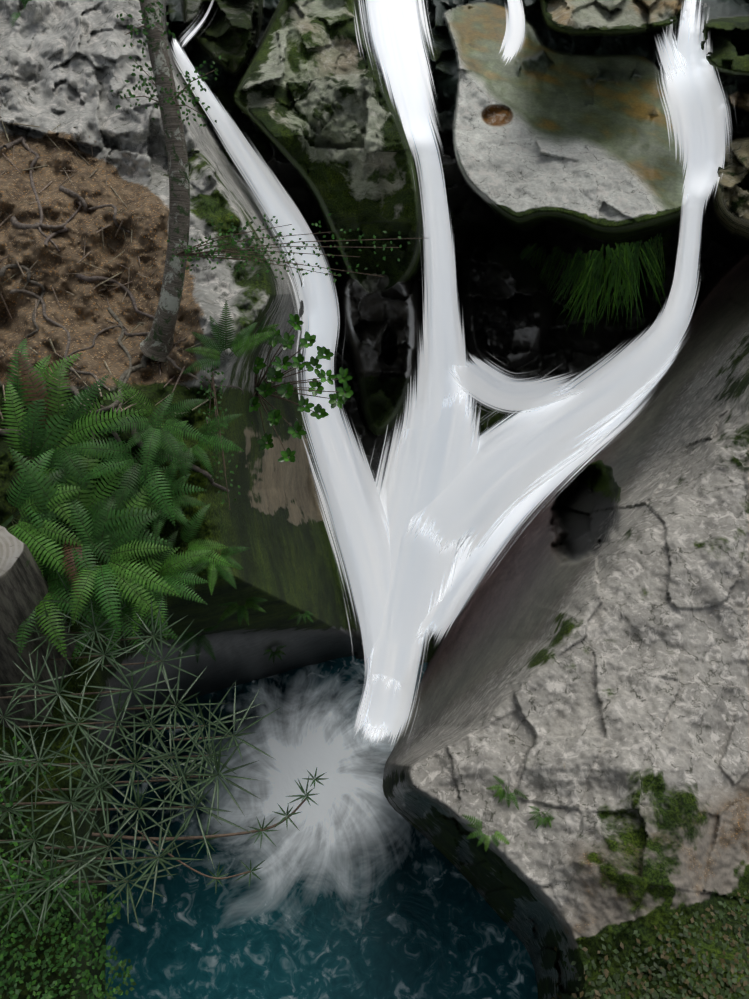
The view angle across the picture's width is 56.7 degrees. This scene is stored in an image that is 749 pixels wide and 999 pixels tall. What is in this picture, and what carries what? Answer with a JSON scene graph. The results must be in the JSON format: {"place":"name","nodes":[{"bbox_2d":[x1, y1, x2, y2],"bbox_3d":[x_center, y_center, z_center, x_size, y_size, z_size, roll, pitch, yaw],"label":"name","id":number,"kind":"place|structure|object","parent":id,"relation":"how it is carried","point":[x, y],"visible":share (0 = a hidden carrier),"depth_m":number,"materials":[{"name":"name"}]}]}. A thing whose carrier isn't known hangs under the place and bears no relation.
{"place":"outdoors","nodes":[
{"label":"outdoors","id":0,"kind":"place"},
{"bbox_2d":[182,1,215,45],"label":"water","id":1,"kind":"structure","parent":0,"point":[187,39],"depth_m":7.84,"materials":[{"name":"white liquid"}]},
{"bbox_2d":[105,655,537,998],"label":"pool water","id":2,"kind":"structure","parent":0,"point":[362,888],"depth_m":11.41,"materials":[{"name":"blue liquid"}]},
{"bbox_2d":[0,0,748,998],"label":"rock","id":3,"kind":"object","parent":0,"point":[586,678],"visible":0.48,"depth_m":7.19,"materials":[{"name":"stone"},{"name":"moss"}]},
{"bbox_2d":[0,526,77,727],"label":"tree stump","id":4,"kind":"object","parent":3,"relation":"on","point":[24,586],"visible":0.71,"depth_m":3.53,"materials":[{"name":"grey wood"}]},
{"bbox_2d":[0,116,243,561],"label":"roots and twigs","id":5,"kind":"object","parent":3,"relation":"on","point":[124,376],"visible":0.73,"depth_m":4.73,"materials":[{"name":"brown wood"}]},
{"bbox_2d":[0,500,327,939],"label":"needle shrubs","id":6,"kind":"object","parent":3,"relation":"on","point":[190,789],"visible":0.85,"depth_m":3.10,"materials":[{"name":"green plant"}]},
{"bbox_2d":[139,0,189,361],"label":"tree trunk","id":7,"kind":"object","parent":3,"relation":"on","point":[157,343],"visible":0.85,"depth_m":3.84,"materials":[{"name":"grey plant"}]},
{"bbox_2d":[0,18,422,894],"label":"plant stems","id":8,"kind":"object","parent":3,"relation":"on","point":[256,394],"visible":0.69,"depth_m":3.58,"materials":[{"name":"green plant"}]},
{"bbox_2d":[0,0,553,851],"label":"ferns","id":9,"kind":"object","parent":3,"relation":"on","point":[62,496],"visible":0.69,"depth_m":3.69,"materials":[{"name":"green plant"}]},
{"bbox_2d":[171,39,414,743],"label":"waterfall","id":10,"kind":"object","parent":3,"relation":"on","point":[355,506],"depth_m":11.37,"materials":[{"name":"white liquid"}]},
{"bbox_2d":[343,385,500,693],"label":"water","id":11,"kind":"structure","parent":10,"relation":"on","point":[426,466],"depth_m":11.99,"materials":[{"name":"white liquid"}]},
{"bbox_2d":[249,313,353,461],"bbox_3d":[-0.872,-1.066,6.435,1.159,0.912,1.194,-35,62,-22],"label":"broadleaf shrub","id":12,"kind":"object","parent":3,"relation":"on","point":[341,396],"visible":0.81,"depth_m":6.39,"materials":[{"name":"green plant"}]},
{"bbox_2d":[0,0,748,998],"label":"shrub leaves","id":13,"kind":"object","parent":3,"relation":"on","point":[592,994],"visible":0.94,"depth_m":3.67,"materials":[{"name":"plant"}]},
{"bbox_2d":[495,0,526,63],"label":"waterfall","id":14,"kind":"structure","parent":3,"relation":"on","point":[513,40],"depth_m":8.86,"materials":[{"name":"white liquid"}]},
{"bbox_2d":[494,233,665,824],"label":"tussock grass","id":15,"kind":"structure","parent":3,"relation":"on","point":[625,258],"depth_m":8.25,"materials":[{"name":"green plant"}]},
{"bbox_2d":[655,32,686,78],"bbox_3d":[3.777,-5.628,8.584,1.037,0.994,1.576,28,60,18],"label":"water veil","id":16,"kind":"object","parent":3,"relation":"on","point":[668,55],"visible":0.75,"depth_m":8.63,"materials":[{"name":"white liquid"}]},
{"bbox_2d":[417,340,680,647],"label":"water","id":17,"kind":"structure","parent":0,"point":[442,615],"depth_m":11.91,"materials":[{"name":"white liquid"}]},
{"bbox_2d":[342,0,505,747],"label":"waterfall","id":18,"kind":"object","parent":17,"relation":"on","point":[396,32],"depth_m":11.20,"materials":[{"name":"white liquid"}]},
{"bbox_2d":[405,0,732,559],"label":"waterfall","id":19,"kind":"object","parent":17,"relation":"on","point":[511,461],"depth_m":11.39,"materials":[{"name":"white liquid"}]},
{"bbox_2d":[450,356,584,414],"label":"water stream","id":20,"kind":"object","parent":19,"relation":"on","point":[482,381],"visible":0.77,"depth_m":11.77,"materials":[{"name":"white liquid"}]}
]}

